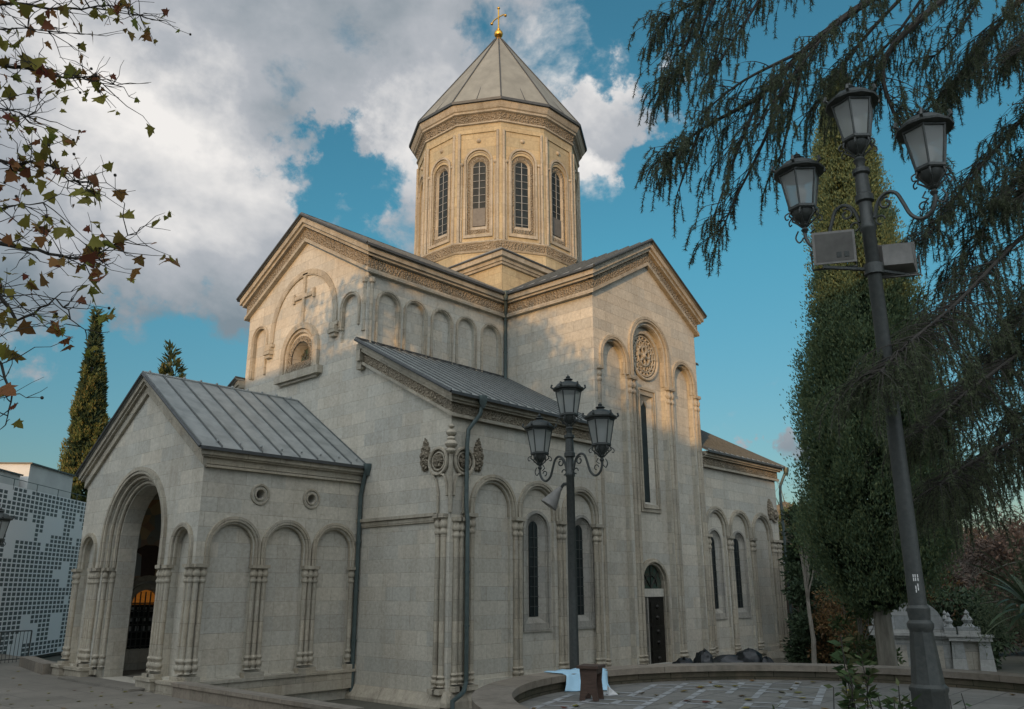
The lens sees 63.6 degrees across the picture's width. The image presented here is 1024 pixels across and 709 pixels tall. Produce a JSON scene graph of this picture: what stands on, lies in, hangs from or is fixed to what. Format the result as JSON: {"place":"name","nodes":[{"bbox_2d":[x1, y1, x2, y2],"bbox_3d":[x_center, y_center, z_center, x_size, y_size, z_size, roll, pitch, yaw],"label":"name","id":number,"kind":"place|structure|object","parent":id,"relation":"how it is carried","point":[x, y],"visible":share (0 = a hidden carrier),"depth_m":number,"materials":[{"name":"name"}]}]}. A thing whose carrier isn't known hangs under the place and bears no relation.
{"place":"outdoors","nodes":[
{"label":"outdoors","id":0,"kind":"place"},
{"bbox_2d":[0,654,237,708],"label":"pavement","id":1,"kind":"structure","parent":0,"point":[35,690],"depth_m":21.77,"materials":[{"name":"grey stone"}]},
{"bbox_2d":[0,507,14,545],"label":"street lamp","id":2,"kind":"object","parent":1,"relation":"on","point":[5,519],"visible":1,"depth_m":20.07,"materials":[{"name":"metal"}]},
{"bbox_2d":[0,630,32,662],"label":"railing","id":3,"kind":"object","parent":1,"relation":"on","point":[24,631],"visible":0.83,"depth_m":32.17,"materials":[{"name":"metal"}]},
{"bbox_2d":[19,656,54,674],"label":"wall","id":4,"kind":"structure","parent":1,"relation":"on","point":[38,665],"depth_m":28.49,"materials":[{"name":"stone"}]},
{"bbox_2d":[58,676,144,691],"bbox_3d":[-12.193,9.810,24.673,5.200,0.056,0.750,-14,-21,40],"label":"porch step","id":5,"kind":"object","parent":1,"relation":"on","point":[112,684],"visible":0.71,"depth_m":24.45,"materials":[{"name":"grey stone"}]},
{"bbox_2d":[171,681,363,708],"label":"wall","id":6,"kind":"structure","parent":1,"relation":"on","point":[225,696],"depth_m":19.45,"materials":[{"name":"stone"}]},
{"bbox_2d":[0,680,1014,708],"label":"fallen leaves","id":7,"kind":"object","parent":1,"relation":"on","point":[639,692],"visible":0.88,"depth_m":11.55,"materials":[{"name":"brown plant"}]},
{"bbox_2d":[0,0,1023,537],"label":"sky","id":8,"kind":"structure","parent":0,"point":[270,112],"materials":[{"name":"blue"}]},
{"bbox_2d":[39,635,1023,708],"bbox_3d":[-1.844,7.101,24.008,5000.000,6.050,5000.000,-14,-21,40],"label":"ground","id":9,"kind":"structure","parent":0,"point":[1012,662],"depth_m":28.94,"materials":[{"name":"grey stone"}]},
{"bbox_2d":[0,462,86,656],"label":"perforated building","id":10,"kind":"structure","parent":9,"relation":"on","point":[39,552],"depth_m":41.09,"materials":[{"name":"paint"}]},
{"bbox_2d":[57,308,110,501],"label":"cypress tree","id":11,"kind":"object","parent":9,"relation":"on","point":[88,417],"visible":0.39,"depth_m":50.05,"materials":[{"name":"green plant"}]},
{"bbox_2d":[0,0,190,429],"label":"plane tree","id":12,"kind":"object","parent":9,"relation":"on","point":[91,254],"visible":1,"depth_m":8.63,"materials":[{"name":"green plant"}]},
{"bbox_2d":[156,339,187,378],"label":"conifer tree","id":13,"kind":"object","parent":9,"relation":"on","point":[165,368],"visible":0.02,"depth_m":43.62,"materials":[{"name":"green plant"}]},
{"bbox_2d":[50,7,793,708],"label":"church","id":14,"kind":"structure","parent":9,"relation":"on","point":[340,491],"depth_m":29.11,"materials":[{"name":"stone"}]},
{"bbox_2d":[273,322,322,386],"bbox_3d":[-8.117,-0.078,32.069,2.940,2.380,0.600,-14,-21,40],"label":"window","id":15,"kind":"structure","parent":14,"relation":"in","point":[309,367],"depth_m":31.95,"materials":[{"name":"stone"}]},
{"bbox_2d":[522,510,551,632],"bbox_3d":[0.777,7.104,27.218,0.180,3.860,1.360,-14,-21,40],"label":"window","id":16,"kind":"structure","parent":14,"relation":"in","point":[533,542],"depth_m":27.25,"materials":[{"name":"stone"}]},
{"bbox_2d":[575,515,595,628],"bbox_3d":[2.431,7.592,28.958,0.180,3.860,1.320,-14,-21,40],"label":"window","id":17,"kind":"structure","parent":14,"relation":"in","point":[590,624],"depth_m":29.12,"materials":[{"name":"stone"}]},
{"bbox_2d":[636,385,661,512],"bbox_3d":[5.510,3.842,33.546,0.245,5.080,1.400,-14,-21,40],"label":"window","id":18,"kind":"structure","parent":14,"relation":"in","point":[640,404],"depth_m":33.51,"materials":[{"name":"stone"}]},
{"bbox_2d":[643,558,672,663],"bbox_3d":[5.462,10.100,31.680,0.294,4.420,2.040,-14,-21,40],"label":"door","id":19,"kind":"structure","parent":14,"relation":"in","point":[657,600],"depth_m":31.96,"materials":[{"name":"wood"}]},
{"bbox_2d":[708,528,727,619],"bbox_3d":[8.778,9.446,35.640,0.180,3.820,1.280,-14,-21,40],"label":"window","id":20,"kind":"structure","parent":14,"relation":"in","point":[719,616],"depth_m":35.84,"materials":[{"name":"stone"}]},
{"bbox_2d":[733,530,751,618],"bbox_3d":[10.263,9.884,37.202,0.180,3.820,1.280,-14,-21,40],"label":"window","id":21,"kind":"structure","parent":14,"relation":"in","point":[736,547],"depth_m":37.34,"materials":[{"name":"stone"}]},
{"bbox_2d":[522,375,618,668],"bbox_3d":[1.061,3.839,14.502,2.085,7.200,0.662,-14,-21,40],"label":"street lamp","id":22,"kind":"object","parent":9,"relation":"on","point":[600,419],"visible":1,"depth_m":14.83,"materials":[{"name":"metal"}]},
{"bbox_2d":[541,482,565,510],"bbox_3d":[0.765,2.553,14.867,0.524,0.502,0.317,-8,-18,25],"label":"horn loudspeaker","id":23,"kind":"object","parent":22,"relation":"attached to","point":[551,500],"visible":1,"depth_m":14.83,"materials":[{"name":"metal"}]},
{"bbox_2d":[672,647,774,663],"bbox_3d":[7.613,11.179,29.817,3.711,1.155,0.848,-4,-16,14],"label":"sheeting heap","id":24,"kind":"object","parent":9,"relation":"on","point":[747,655],"visible":0.35,"depth_m":29.66,"materials":[{"name":"black plastic"}]},
{"bbox_2d":[471,663,1023,708],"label":"terrace parapet","id":25,"kind":"structure","parent":9,"relation":"on","point":[511,693],"depth_m":12.69,"materials":[{"name":"stone"}]},
{"bbox_2d":[545,668,609,691],"bbox_3d":[1.162,4.823,12.281,0.904,0.242,1.396,-14,-21,40],"label":"cloth","id":26,"kind":"object","parent":25,"relation":"on","point":[573,681],"visible":0.58,"depth_m":12.01,"materials":[{"name":"white fabric"}]},
{"bbox_2d":[777,502,791,584],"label":"house","id":27,"kind":"structure","parent":9,"relation":"on","point":[778,507],"depth_m":62.59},
{"bbox_2d":[775,481,805,542],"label":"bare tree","id":28,"kind":"object","parent":9,"relation":"on","point":[783,508],"visible":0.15,"depth_m":47.64,"materials":[{"name":"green plant"}]},
{"bbox_2d":[778,502,822,587],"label":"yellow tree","id":29,"kind":"object","parent":9,"relation":"on","point":[780,529],"visible":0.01,"depth_m":53.24,"materials":[{"name":"green plant"}]},
{"bbox_2d":[783,565,821,614],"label":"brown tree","id":30,"kind":"object","parent":9,"relation":"on","point":[787,589],"visible":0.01,"depth_m":41.51,"materials":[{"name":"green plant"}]},
{"bbox_2d":[788,516,816,662],"bbox_3d":[10.261,8.249,28.086,1.166,5.800,1.512,-14,-21,40],"label":"sapling","id":31,"kind":"object","parent":9,"relation":"on","point":[810,620],"visible":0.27,"depth_m":28.07,"materials":[{"name":"brown plant"}]},
{"bbox_2d":[778,502,849,644],"bbox_3d":[13.508,9.869,36.006,3.859,6.986,3.775,-14,-21,40],"label":"evergreen tree","id":32,"kind":"object","parent":9,"relation":"on","point":[792,564],"visible":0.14,"depth_m":36.45,"materials":[{"name":"green plant"}]},
{"bbox_2d":[781,571,853,663],"bbox_3d":[10.639,9.650,29.520,2.470,3.681,2.772,-14,-21,40],"label":"evergreen bush","id":33,"kind":"object","parent":9,"relation":"on","point":[798,621],"visible":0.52,"depth_m":29.11,"materials":[{"name":"green plant"}]},
{"bbox_2d":[626,0,1023,663],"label":"cedar tree","id":34,"kind":"object","parent":9,"relation":"on","point":[956,490],"visible":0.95,"depth_m":11.62,"materials":[{"name":"green plant"}]},
{"bbox_2d":[823,684,841,708],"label":"leafy shrub","id":35,"kind":"object","parent":9,"relation":"on","point":[828,686],"visible":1,"depth_m":5.82,"materials":[{"name":"green plant"}]},
{"bbox_2d":[806,585,870,664],"bbox_3d":[11.424,9.478,28.285,2.815,3.332,2.636,9,-18,-28],"label":"autumn bush","id":36,"kind":"object","parent":9,"relation":"on","point":[823,621],"visible":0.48,"depth_m":28.20,"materials":[{"name":"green plant"}]},
{"bbox_2d":[828,633,881,708],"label":"leafy shrub","id":37,"kind":"object","parent":9,"relation":"on","point":[852,695],"visible":0.99,"depth_m":5.65,"materials":[{"name":"green plant"}]},
{"bbox_2d":[849,611,877,661],"bbox_3d":[13.551,10.481,30.201,3.255,3.358,2.611,9,-18,-28],"label":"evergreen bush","id":38,"kind":"object","parent":9,"relation":"on","point":[870,638],"visible":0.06,"depth_m":29.31,"materials":[{"name":"green plant"}]},
{"bbox_2d":[827,599,905,665],"bbox_3d":[9.546,7.718,22.277,1.789,3.468,1.760,10,-19,-31],"label":"autumn bush","id":39,"kind":"object","parent":9,"relation":"on","point":[862,644],"visible":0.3,"depth_m":22.28,"materials":[{"name":"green plant"}]},
{"bbox_2d":[779,69,977,665],"bbox_3d":[9.613,0.331,22.657,4.665,18.667,4.586,-14,-21,40],"label":"cypress tree","id":40,"kind":"object","parent":9,"relation":"on","point":[848,512],"visible":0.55,"depth_m":21.39,"materials":[{"name":"green plant"}]},
{"bbox_2d":[855,677,921,708],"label":"leafy shrub","id":41,"kind":"object","parent":9,"relation":"on","point":[887,701],"visible":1,"depth_m":5.55,"materials":[{"name":"green plant"}]},
{"bbox_2d":[836,570,969,624],"bbox_3d":[16.862,10.998,35.733,5.071,5.390,4.802,1,-16,-6],"label":"garden tree","id":42,"kind":"object","parent":9,"relation":"on","point":[949,580],"visible":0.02,"depth_m":34.55,"materials":[{"name":"green plant"}]},
{"bbox_2d":[786,524,1021,636],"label":"woods","id":43,"kind":"object","parent":9,"relation":"on","point":[955,549],"depth_m":65.11,"materials":[{"name":"brown plant"}]},
{"bbox_2d":[868,603,956,668],"bbox_3d":[12.729,9.107,26.206,2.420,2.600,2.620,-7,-17,23],"label":"tomb","id":44,"kind":"object","parent":9,"relation":"on","point":[943,627],"visible":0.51,"depth_m":25.25,"materials":[{"name":"stone"}]},
{"bbox_2d":[946,609,996,671],"bbox_3d":[13.720,8.816,24.642,1.280,2.300,0.600,-7,-17,23],"label":"stone monument","id":45,"kind":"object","parent":9,"relation":"on","point":[972,657],"depth_m":24.54,"materials":[{"name":"stone"}]},
{"bbox_2d":[927,583,1020,669],"bbox_3d":[16.496,9.886,29.658,3.332,3.266,3.317,-14,-21,40],"label":"evergreen bush","id":46,"kind":"object","parent":9,"relation":"on","point":[955,602],"visible":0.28,"depth_m":29.28,"materials":[{"name":"green plant"}]},
{"bbox_2d":[931,529,1021,655],"bbox_3d":[19.724,10.258,35.650,4.196,6.026,5.503,-14,-21,40],"label":"garden tree","id":47,"kind":"object","parent":9,"relation":"on","point":[964,579],"visible":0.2,"depth_m":35.63,"materials":[{"name":"green plant"}]},
{"bbox_2d":[945,523,1018,587],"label":"garden tree","id":48,"kind":"object","parent":9,"relation":"on","point":[971,554],"visible":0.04,"depth_m":47.73,"materials":[{"name":"brown plant"}]},
{"bbox_2d":[952,502,1023,641],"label":"garden tree","id":49,"kind":"object","parent":9,"relation":"on","point":[993,524],"visible":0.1,"depth_m":41.56,"materials":[{"name":"brown plant"}]},
{"bbox_2d":[967,518,1023,649],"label":"garden tree","id":50,"kind":"object","parent":9,"relation":"on","point":[1020,531],"visible":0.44,"depth_m":35.44,"materials":[{"name":"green plant"}]},
{"bbox_2d":[970,549,1023,643],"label":"palm","id":51,"kind":"object","parent":9,"relation":"on","point":[1013,590],"visible":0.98,"depth_m":13.25,"materials":[{"name":"green plant"}]},
{"bbox_2d":[519,679,1023,708],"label":"terrace floor","id":52,"kind":"structure","parent":0,"point":[981,699],"depth_m":11.17,"materials":[{"name":"grey stone"}]},
{"bbox_2d":[576,664,604,700],"bbox_3d":[1.054,4.351,10.957,0.300,0.430,0.340,-7,-17,22],"label":"stool","id":53,"kind":"object","parent":52,"relation":"on","point":[591,680],"visible":1,"depth_m":10.86,"materials":[{"name":"brown wood"}]},
{"bbox_2d":[607,686,617,694],"bbox_3d":[1.373,4.658,11.463,0.152,0.115,0.131,7,-17,-23],"label":"paper","id":54,"kind":"object","parent":52,"relation":"on","point":[610,691],"visible":1,"depth_m":11.41,"materials":[{"name":"white paper"}]},
{"bbox_2d":[530,681,826,708],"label":"floor marking","id":55,"kind":"object","parent":52,"relation":"on","point":[821,691],"visible":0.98,"depth_m":11.15,"materials":[{"name":"grey stone"}]},
{"bbox_2d":[771,83,954,708],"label":"street lamp","id":56,"kind":"object","parent":52,"relation":"on","point":[921,134],"visible":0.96,"depth_m":8.96,"materials":[{"name":"metal"}]},
{"bbox_2d":[810,229,857,270],"bbox_3d":[3.635,-1.165,9.335,0.496,0.405,0.239,-4,-16,14],"label":"floodlight","id":57,"kind":"object","parent":56,"relation":"attached to","point":[833,247],"visible":0.97,"depth_m":9.25,"materials":[{"name":"metal"}]},
{"bbox_2d":[878,242,921,278],"bbox_3d":[4.302,-1.068,9.246,0.496,0.423,0.224,-4,-16,14],"label":"floodlight","id":58,"kind":"object","parent":56,"relation":"attached to","point":[900,257],"visible":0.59,"depth_m":9.17,"materials":[{"name":"metal"}]},
{"bbox_2d":[949,693,971,708],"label":"leafy shrub","id":59,"kind":"object","parent":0,"point":[967,704],"visible":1,"depth_m":5.58,"materials":[{"name":"green plant"}]}
]}

